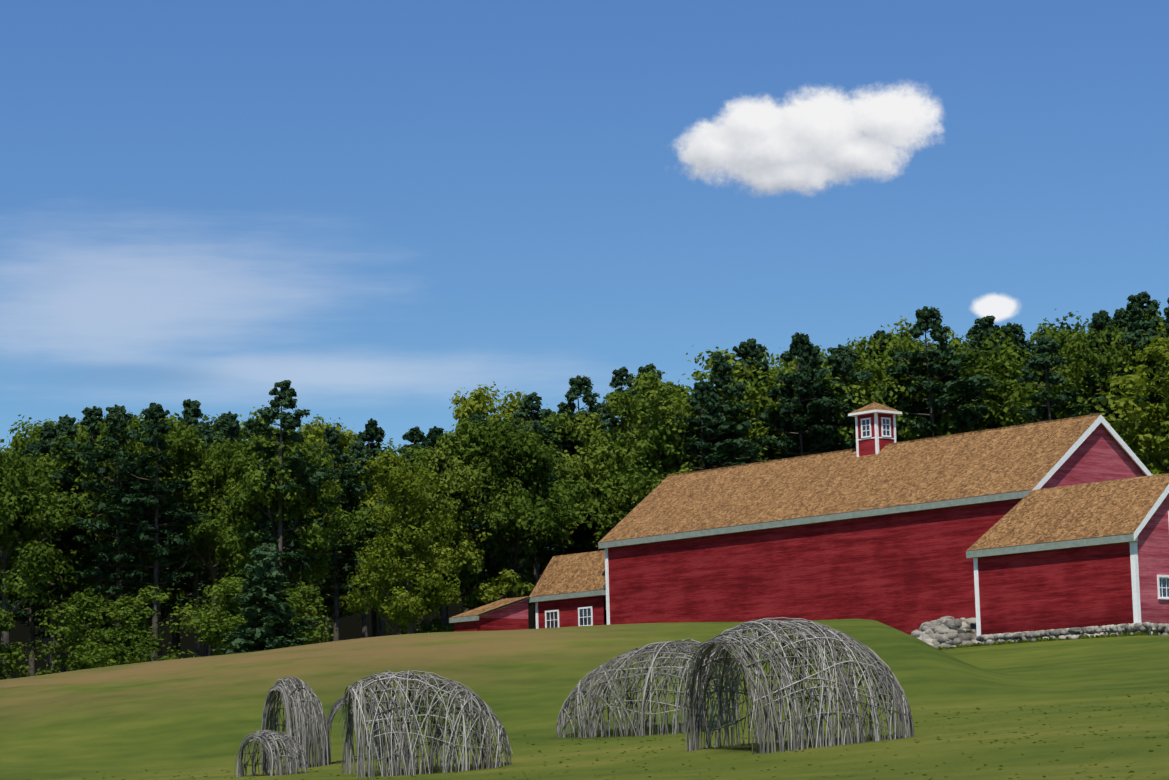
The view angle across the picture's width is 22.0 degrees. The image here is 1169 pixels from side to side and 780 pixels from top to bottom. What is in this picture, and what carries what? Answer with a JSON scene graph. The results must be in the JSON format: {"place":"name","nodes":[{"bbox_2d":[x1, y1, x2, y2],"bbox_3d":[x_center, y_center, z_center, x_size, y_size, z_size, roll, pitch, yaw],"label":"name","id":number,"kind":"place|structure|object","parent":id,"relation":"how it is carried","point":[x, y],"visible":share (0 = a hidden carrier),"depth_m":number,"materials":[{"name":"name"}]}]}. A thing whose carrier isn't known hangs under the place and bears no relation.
{"place":"outdoors","nodes":[
{"label":"outdoors","id":0,"kind":"place"},
{"bbox_2d":[0,566,1168,779],"bbox_3d":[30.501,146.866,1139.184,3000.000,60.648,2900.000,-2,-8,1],"label":"lawn ground","id":1,"kind":"structure","parent":0,"point":[196,718],"depth_m":87.61,"materials":[{"name":"green plant"}]},
{"bbox_2d":[0,445,29,601],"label":"broadleaf tree","id":2,"kind":"object","parent":1,"relation":"on","point":[10,596],"depth_m":198.73,"materials":[{"name":"green plant"}]},
{"bbox_2d":[0,607,36,679],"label":"understory bush","id":3,"kind":"object","parent":1,"relation":"on","point":[9,652],"visible":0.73,"depth_m":162.73,"materials":[{"name":"green plant"}]},
{"bbox_2d":[0,440,84,676],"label":"pine tree","id":4,"kind":"object","parent":1,"relation":"on","point":[23,616],"visible":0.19,"depth_m":186.79,"materials":[{"name":"green plant"}]},
{"bbox_2d":[6,422,82,670],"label":"pine tree","id":5,"kind":"object","parent":1,"relation":"on","point":[47,432],"visible":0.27,"depth_m":180.49,"materials":[{"name":"green plant"}]},
{"bbox_2d":[0,441,97,678],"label":"broadleaf tree","id":6,"kind":"object","parent":1,"relation":"on","point":[22,504],"visible":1,"depth_m":169.69,"materials":[{"name":"green plant"}]},
{"bbox_2d":[9,595,92,670],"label":"pine tree","id":7,"kind":"object","parent":1,"relation":"on","point":[42,635],"visible":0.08,"depth_m":219.96,"materials":[{"name":"green plant"}]},
{"bbox_2d":[1,419,108,671],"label":"broadleaf tree","id":8,"kind":"object","parent":1,"relation":"on","point":[21,445],"visible":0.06,"depth_m":192.72,"materials":[{"name":"green plant"}]},
{"bbox_2d":[0,414,138,625],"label":"broadleaf tree","id":9,"kind":"object","parent":1,"relation":"on","point":[36,429],"depth_m":211.29,"materials":[{"name":"green plant"}]},
{"bbox_2d":[30,414,114,671],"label":"pine tree","id":10,"kind":"object","parent":1,"relation":"on","point":[66,425],"visible":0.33,"depth_m":180.34,"materials":[{"name":"green plant"}]},
{"bbox_2d":[9,432,166,655],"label":"broadleaf tree","id":11,"kind":"object","parent":1,"relation":"on","point":[48,463],"visible":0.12,"depth_m":178.52,"materials":[{"name":"green plant"}]},
{"bbox_2d":[44,406,134,644],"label":"pine tree","id":12,"kind":"object","parent":1,"relation":"on","point":[68,472],"visible":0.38,"depth_m":176.81,"materials":[{"name":"green plant"}]},
{"bbox_2d":[26,585,199,674],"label":"understory bush","id":13,"kind":"object","parent":1,"relation":"on","point":[120,641],"visible":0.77,"depth_m":161.40,"materials":[{"name":"green plant"}]},
{"bbox_2d":[83,544,144,645],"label":"pine tree","id":14,"kind":"object","parent":1,"relation":"on","point":[104,569],"depth_m":193.33,"materials":[{"name":"green plant"}]},
{"bbox_2d":[72,404,161,626],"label":"pine tree","id":15,"kind":"object","parent":1,"relation":"on","point":[118,417],"visible":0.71,"depth_m":170.49,"materials":[{"name":"green plant"}]},
{"bbox_2d":[64,413,187,655],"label":"broadleaf tree","id":16,"kind":"object","parent":1,"relation":"on","point":[170,603],"visible":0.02,"depth_m":215.40,"materials":[{"name":"green plant"}]},
{"bbox_2d":[88,417,184,592],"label":"broadleaf tree","id":17,"kind":"object","parent":1,"relation":"on","point":[168,572],"depth_m":199.57,"materials":[{"name":"green plant"}]},
{"bbox_2d":[68,412,240,660],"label":"broadleaf tree","id":18,"kind":"object","parent":1,"relation":"on","point":[134,422],"visible":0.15,"depth_m":173.85,"materials":[{"name":"green plant"}]},
{"bbox_2d":[105,402,208,660],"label":"pine tree","id":19,"kind":"object","parent":1,"relation":"on","point":[169,512],"visible":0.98,"depth_m":169.14,"materials":[{"name":"green plant"}]},
{"bbox_2d":[111,418,266,655],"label":"broadleaf tree","id":20,"kind":"object","parent":1,"relation":"on","point":[221,465],"visible":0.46,"depth_m":172.79,"materials":[{"name":"green plant"}]},
{"bbox_2d":[161,413,222,658],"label":"broadleaf tree","id":21,"kind":"object","parent":1,"relation":"on","point":[175,639],"depth_m":226.38,"materials":[{"name":"green plant"}]},
{"bbox_2d":[167,421,219,656],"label":"pine tree","id":22,"kind":"object","parent":1,"relation":"on","point":[187,587],"visible":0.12,"depth_m":194.22,"materials":[{"name":"green plant"}]},
{"bbox_2d":[163,426,225,656],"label":"pine tree","id":23,"kind":"object","parent":1,"relation":"on","point":[205,645],"depth_m":207.87,"materials":[{"name":"green plant"}]},
{"bbox_2d":[164,399,229,656],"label":"pine tree","id":24,"kind":"object","parent":1,"relation":"on","point":[191,412],"visible":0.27,"depth_m":182.95,"materials":[{"name":"green plant"}]},
{"bbox_2d":[192,413,255,589],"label":"pine tree","id":25,"kind":"object","parent":1,"relation":"on","point":[240,438],"visible":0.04,"depth_m":187.28,"materials":[{"name":"green plant"}]},
{"bbox_2d":[198,411,275,585],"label":"pine tree","id":26,"kind":"object","parent":1,"relation":"on","point":[228,425],"visible":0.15,"depth_m":185.27,"materials":[{"name":"green plant"}]},
{"bbox_2d":[184,426,295,601],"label":"broadleaf tree","id":27,"kind":"object","parent":1,"relation":"on","point":[249,556],"depth_m":222.31,"materials":[{"name":"green plant"}]},
{"bbox_2d":[153,572,337,655],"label":"understory bush","id":28,"kind":"object","parent":1,"relation":"on","point":[219,621],"visible":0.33,"depth_m":163.61,"materials":[{"name":"green plant"}]},
{"bbox_2d":[229,418,297,589],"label":"pine tree","id":29,"kind":"object","parent":1,"relation":"on","point":[249,423],"visible":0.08,"depth_m":186.58,"materials":[{"name":"green plant"}]},
{"bbox_2d":[216,543,318,654],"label":"young pine","id":30,"kind":"object","parent":1,"relation":"on","point":[266,576],"visible":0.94,"depth_m":154.78,"materials":[{"name":"green plant"}]},
{"bbox_2d":[234,730,308,776],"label":"woven branch dome","id":31,"kind":"structure","parent":1,"relation":"on","point":[284,738],"depth_m":69.60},
{"bbox_2d":[223,380,339,574],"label":"pine tree","id":32,"kind":"object","parent":1,"relation":"on","point":[286,393],"visible":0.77,"depth_m":169.08,"materials":[{"name":"green plant"}]},
{"bbox_2d":[218,407,352,607],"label":"broadleaf tree","id":33,"kind":"object","parent":1,"relation":"on","point":[262,421],"depth_m":221.43,"materials":[{"name":"green plant"}]},
{"bbox_2d":[261,675,330,769],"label":"woven branch dome","id":34,"kind":"structure","parent":1,"relation":"on","point":[315,723],"depth_m":73.69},
{"bbox_2d":[218,427,377,591],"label":"broadleaf tree","id":35,"kind":"object","parent":1,"relation":"on","point":[300,503],"visible":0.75,"depth_m":169.73,"materials":[{"name":"green plant"}]},
{"bbox_2d":[275,421,322,592],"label":"pine tree","id":36,"kind":"object","parent":1,"relation":"on","point":[292,427],"visible":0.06,"depth_m":200.61,"materials":[{"name":"green plant"}]},
{"bbox_2d":[287,443,358,642],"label":"pine tree","id":37,"kind":"object","parent":1,"relation":"on","point":[329,601],"visible":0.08,"depth_m":196.23,"materials":[{"name":"green plant"}]},
{"bbox_2d":[282,418,379,641],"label":"broadleaf tree","id":38,"kind":"object","parent":1,"relation":"on","point":[347,439],"visible":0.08,"depth_m":209.29,"materials":[{"name":"green plant"}]},
{"bbox_2d":[302,427,376,640],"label":"pine tree","id":39,"kind":"object","parent":1,"relation":"on","point":[332,437],"visible":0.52,"depth_m":189.27,"materials":[{"name":"green plant"}]},
{"bbox_2d":[320,695,383,764],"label":"woven branch arch","id":40,"kind":"structure","parent":1,"relation":"on","point":[336,705],"depth_m":74.28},
{"bbox_2d":[338,418,385,636],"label":"pine tree","id":41,"kind":"object","parent":1,"relation":"on","point":[372,432],"visible":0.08,"depth_m":199.10,"materials":[{"name":"green plant"}]},
{"bbox_2d":[332,441,397,637],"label":"pine tree","id":42,"kind":"object","parent":1,"relation":"on","point":[360,453],"visible":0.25,"depth_m":190.41,"materials":[{"name":"green plant"}]},
{"bbox_2d":[296,449,464,635],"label":"broadleaf tree","id":43,"kind":"object","parent":1,"relation":"on","point":[366,499],"visible":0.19,"depth_m":190.98,"materials":[{"name":"green plant"}]},
{"bbox_2d":[343,461,461,634],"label":"broadleaf tree","id":44,"kind":"object","parent":1,"relation":"on","point":[407,524],"visible":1,"depth_m":151.06,"materials":[{"name":"green plant"}]},
{"bbox_2d":[397,426,425,632],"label":"pine tree","id":45,"kind":"object","parent":1,"relation":"on","point":[415,435],"visible":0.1,"depth_m":216.23,"materials":[{"name":"green plant"}]},
{"bbox_2d":[379,451,449,633],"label":"pine tree","id":46,"kind":"object","parent":1,"relation":"on","point":[407,454],"visible":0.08,"depth_m":193.81,"materials":[{"name":"green plant"}]},
{"bbox_2d":[338,670,513,777],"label":"woven branch dome","id":47,"kind":"structure","parent":1,"relation":"on","point":[410,760],"depth_m":65.80,"materials":[{"name":"wood"}]},
{"bbox_2d":[398,616,453,633],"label":"understory bush","id":48,"kind":"object","parent":1,"relation":"on","point":[433,625],"visible":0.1,"depth_m":193.00,"materials":[{"name":"green plant"}]},
{"bbox_2d":[375,431,519,629],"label":"broadleaf tree","id":49,"kind":"object","parent":1,"relation":"on","point":[445,484],"visible":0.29,"depth_m":193.62,"materials":[{"name":"green plant"}]},
{"bbox_2d":[411,426,490,630],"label":"pine tree","id":50,"kind":"object","parent":1,"relation":"on","point":[430,439],"visible":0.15,"depth_m":194.75,"materials":[{"name":"green plant"}]},
{"bbox_2d":[381,439,536,628],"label":"broadleaf tree","id":51,"kind":"object","parent":1,"relation":"on","point":[480,595],"visible":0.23,"depth_m":193.94,"materials":[{"name":"green plant"}]},
{"bbox_2d":[431,416,537,616],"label":"broadleaf tree","id":52,"kind":"object","parent":1,"relation":"on","point":[471,579],"visible":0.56,"depth_m":195.30,"materials":[{"name":"green plant"}]},
{"bbox_2d":[465,413,512,582],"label":"pine tree","id":53,"kind":"object","parent":1,"relation":"on","point":[492,566],"visible":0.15,"depth_m":196.15,"materials":[{"name":"green plant"}]},
{"bbox_2d":[449,382,575,584],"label":"broadleaf tree","id":54,"kind":"object","parent":1,"relation":"on","point":[477,403],"visible":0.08,"depth_m":223.78,"materials":[{"name":"green plant"}]},
{"bbox_2d":[488,466,544,597],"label":"pine tree","id":55,"kind":"object","parent":1,"relation":"on","point":[521,555],"visible":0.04,"depth_m":199.19,"materials":[{"name":"green plant"}]},
{"bbox_2d":[444,412,596,597],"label":"broadleaf tree","id":56,"kind":"object","parent":1,"relation":"on","point":[537,524],"visible":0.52,"depth_m":197.39,"materials":[{"name":"green plant"}]},
{"bbox_2d":[489,404,578,608],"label":"broadleaf tree","id":57,"kind":"object","parent":1,"relation":"on","point":[543,562],"visible":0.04,"depth_m":212.00,"materials":[{"name":"green plant"}]},
{"bbox_2d":[520,411,555,576],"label":"pine tree","id":58,"kind":"object","parent":1,"relation":"on","point":[541,570],"visible":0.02,"depth_m":222.91,"materials":[{"name":"green plant"}]},
{"bbox_2d":[510,392,567,628],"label":"pine tree","id":59,"kind":"object","parent":1,"relation":"on","point":[537,427],"visible":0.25,"depth_m":206.16,"materials":[{"name":"green plant"}]},
{"bbox_2d":[545,401,590,558],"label":"pine tree","id":60,"kind":"object","parent":1,"relation":"on","point":[568,406],"visible":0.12,"depth_m":214.91,"materials":[{"name":"green plant"}]},
{"bbox_2d":[514,404,629,562],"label":"broadleaf tree","id":61,"kind":"object","parent":1,"relation":"on","point":[569,424],"visible":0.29,"depth_m":212.85,"materials":[{"name":"green plant"}]},
{"bbox_2d":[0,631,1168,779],"bbox_3d":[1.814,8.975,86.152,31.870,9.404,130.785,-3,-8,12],"label":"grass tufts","id":62,"kind":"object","parent":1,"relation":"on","point":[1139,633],"visible":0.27,"depth_m":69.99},
{"bbox_2d":[547,375,632,552],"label":"pine tree","id":63,"kind":"object","parent":1,"relation":"on","point":[578,384],"visible":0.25,"depth_m":214.64,"materials":[{"name":"green plant"}]},
{"bbox_2d":[596,403,617,434],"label":"pine tree","id":64,"kind":"object","parent":1,"relation":"on","point":[607,417],"visible":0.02,"depth_m":227.96,"materials":[{"name":"green plant"}]},
{"bbox_2d":[591,366,647,550],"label":"pine tree","id":65,"kind":"object","parent":1,"relation":"on","point":[618,379],"visible":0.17,"depth_m":216.31,"materials":[{"name":"green plant"}]},
{"bbox_2d":[563,368,712,542],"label":"broadleaf tree","id":66,"kind":"object","parent":1,"relation":"on","point":[649,442],"visible":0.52,"depth_m":206.38,"materials":[{"name":"green plant"}]},
{"bbox_2d":[554,639,744,737],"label":"stick dome hut","id":67,"kind":"structure","parent":1,"relation":"on","point":[657,649],"depth_m":76.08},
{"bbox_2d":[624,363,698,467],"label":"pine tree","id":68,"kind":"object","parent":1,"relation":"on","point":[646,368],"visible":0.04,"depth_m":215.69,"materials":[{"name":"green plant"}]},
{"bbox_2d":[637,380,777,478],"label":"broadleaf tree","id":69,"kind":"object","parent":1,"relation":"on","point":[682,391],"visible":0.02,"depth_m":213.08,"materials":[{"name":"green plant"}]},
{"bbox_2d":[658,380,759,476],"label":"pine tree","id":70,"kind":"object","parent":1,"relation":"on","point":[726,447],"visible":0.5,"depth_m":207.32,"materials":[{"name":"green plant"}]},
{"bbox_2d":[686,351,764,468],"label":"pine tree","id":71,"kind":"object","parent":1,"relation":"on","point":[721,380],"visible":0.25,"depth_m":209.71,"materials":[{"name":"green plant"}]},
{"bbox_2d":[732,338,778,463],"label":"pine tree","id":72,"kind":"object","parent":1,"relation":"on","point":[749,348],"visible":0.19,"depth_m":219.43,"materials":[{"name":"green plant"}]},
{"bbox_2d":[670,345,841,460],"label":"broadleaf tree","id":73,"kind":"object","parent":1,"relation":"on","point":[759,391],"visible":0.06,"depth_m":216.84,"materials":[{"name":"green plant"}]},
{"bbox_2d":[751,344,797,447],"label":"broadleaf tree","id":74,"kind":"object","parent":1,"relation":"on","point":[772,362],"depth_m":224.66,"materials":[{"name":"green plant"}]},
{"bbox_2d":[676,617,913,754],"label":"stick dome hut","id":75,"kind":"structure","parent":1,"relation":"on","point":[811,629],"depth_m":63.17,"materials":[{"name":"wood"}]},
{"bbox_2d":[750,332,849,460],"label":"pine tree","id":76,"kind":"object","parent":1,"relation":"on","point":[820,409],"visible":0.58,"depth_m":207.40,"materials":[{"name":"green plant"}]},
{"bbox_2d":[769,344,831,371],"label":"broadleaf tree","id":77,"kind":"object","parent":1,"relation":"on","point":[823,350],"depth_m":252.55,"materials":[{"name":"green plant"}]},
{"bbox_2d":[761,345,855,457],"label":"pine tree","id":78,"kind":"object","parent":1,"relation":"on","point":[806,370],"visible":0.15,"depth_m":211.46,"materials":[{"name":"green plant"}]},
{"bbox_2d":[449,402,1168,636],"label":"barn","id":79,"kind":"structure","parent":1,"relation":"on","point":[1055,524],"depth_m":156.23,"materials":[{"name":"red painted wood"},{"name":"cedar shingle"},{"name":"glass"}]},
{"bbox_2d":[735,362,933,459],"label":"broadleaf tree","id":80,"kind":"object","parent":1,"relation":"on","point":[867,389],"visible":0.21,"depth_m":210.93,"materials":[{"name":"green plant"}]},
{"bbox_2d":[798,344,872,452],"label":"pine tree","id":81,"kind":"object","parent":1,"relation":"on","point":[842,359],"visible":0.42,"depth_m":210.43,"materials":[{"name":"green plant"}]},
{"bbox_2d":[855,330,925,417],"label":"pine tree","id":82,"kind":"object","parent":1,"relation":"on","point":[877,334],"visible":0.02,"depth_m":219.50,"materials":[{"name":"green plant"}]},
{"bbox_2d":[828,326,993,440],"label":"broadleaf tree","id":83,"kind":"object","parent":1,"relation":"on","point":[860,350],"visible":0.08,"depth_m":215.88,"materials":[{"name":"green plant"}]},
{"bbox_2d":[866,330,969,348],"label":"broadleaf tree","id":84,"kind":"object","parent":1,"relation":"on","point":[938,342],"depth_m":262.00,"materials":[{"name":"green plant"}]},
{"bbox_2d":[881,316,974,361],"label":"broadleaf tree","id":85,"kind":"object","parent":1,"relation":"on","point":[955,342],"depth_m":235.54,"materials":[{"name":"green plant"}]},
{"bbox_2d":[871,306,999,438],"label":"pine tree","id":86,"kind":"object","parent":1,"relation":"on","point":[954,390],"visible":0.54,"depth_m":210.00,"materials":[{"name":"green plant"}]},
{"bbox_2d":[910,616,977,648],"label":"stone bank","id":87,"kind":"structure","parent":1,"relation":"on","point":[948,632],"depth_m":146.79,"materials":[{"name":"stone"}]},
{"bbox_2d":[965,325,982,347],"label":"pine tree","id":88,"kind":"object","parent":1,"relation":"on","point":[973,335],"depth_m":261.82,"materials":[{"name":"green plant"}]},
{"bbox_2d":[957,315,1004,422],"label":"pine tree","id":89,"kind":"object","parent":1,"relation":"on","point":[988,326],"visible":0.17,"depth_m":218.91,"materials":[{"name":"green plant"}]},
{"bbox_2d":[881,329,1087,437],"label":"broadleaf tree","id":90,"kind":"object","parent":1,"relation":"on","point":[1005,398],"visible":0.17,"depth_m":213.57,"materials":[{"name":"green plant"}]},
{"bbox_2d":[976,322,1056,413],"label":"pine tree","id":91,"kind":"object","parent":1,"relation":"on","point":[1017,331],"visible":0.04,"depth_m":218.01,"materials":[{"name":"green plant"}]},
{"bbox_2d":[958,345,1112,431],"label":"broadleaf tree","id":92,"kind":"object","parent":1,"relation":"on","point":[1014,376],"visible":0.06,"depth_m":215.09,"materials":[{"name":"green plant"}]},
{"bbox_2d":[1008,335,1104,423],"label":"pine tree","id":93,"kind":"object","parent":1,"relation":"on","point":[1045,346],"visible":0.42,"depth_m":206.76,"materials":[{"name":"green plant"}]},
{"bbox_2d":[1026,319,1098,381],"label":"broadleaf tree","id":94,"kind":"object","parent":1,"relation":"on","point":[1054,334],"depth_m":233.26,"materials":[{"name":"green plant"}]},
{"bbox_2d":[974,622,1168,645],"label":"stone wall","id":95,"kind":"structure","parent":1,"relation":"on","point":[1106,630],"depth_m":140.23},
{"bbox_2d":[1033,319,1168,473],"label":"broadleaf tree","id":96,"kind":"object","parent":1,"relation":"on","point":[1076,345],"visible":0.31,"depth_m":209.37,"materials":[{"name":"green plant"}]},
{"bbox_2d":[1045,308,1165,343],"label":"broadleaf tree","id":97,"kind":"object","parent":1,"relation":"on","point":[1078,324],"depth_m":266.73,"materials":[{"name":"green plant"}]},
{"bbox_2d":[1080,310,1150,431],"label":"pine tree","id":98,"kind":"object","parent":1,"relation":"on","point":[1101,320],"visible":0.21,"depth_m":209.87,"materials":[{"name":"green plant"}]},
{"bbox_2d":[1079,335,1168,474],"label":"broadleaf tree","id":99,"kind":"object","parent":1,"relation":"on","point":[1152,415],"visible":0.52,"depth_m":174.61,"materials":[{"name":"green plant"}]},
{"bbox_2d":[1112,307,1142,336],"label":"pine tree","id":100,"kind":"object","parent":1,"relation":"on","point":[1120,318],"visible":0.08,"depth_m":226.19,"materials":[{"name":"green plant"}]},
{"bbox_2d":[1089,323,1168,438],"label":"broadleaf tree","id":101,"kind":"object","parent":1,"relation":"on","point":[1164,332],"depth_m":210.94,"materials":[{"name":"green plant"}]},
{"bbox_2d":[1104,291,1168,472],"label":"pine tree","id":102,"kind":"object","parent":1,"relation":"on","point":[1137,328],"visible":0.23,"depth_m":209.56,"materials":[{"name":"green plant"}]},
{"bbox_2d":[1123,298,1168,459],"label":"pine tree","id":103,"kind":"object","parent":1,"relation":"on","point":[1166,321],"visible":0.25,"depth_m":208.92,"materials":[{"name":"green plant"}]},
{"bbox_2d":[0,0,1168,458],"label":"sky","id":104,"kind":"structure","parent":0,"point":[384,210],"materials":[{"name":"blue"}]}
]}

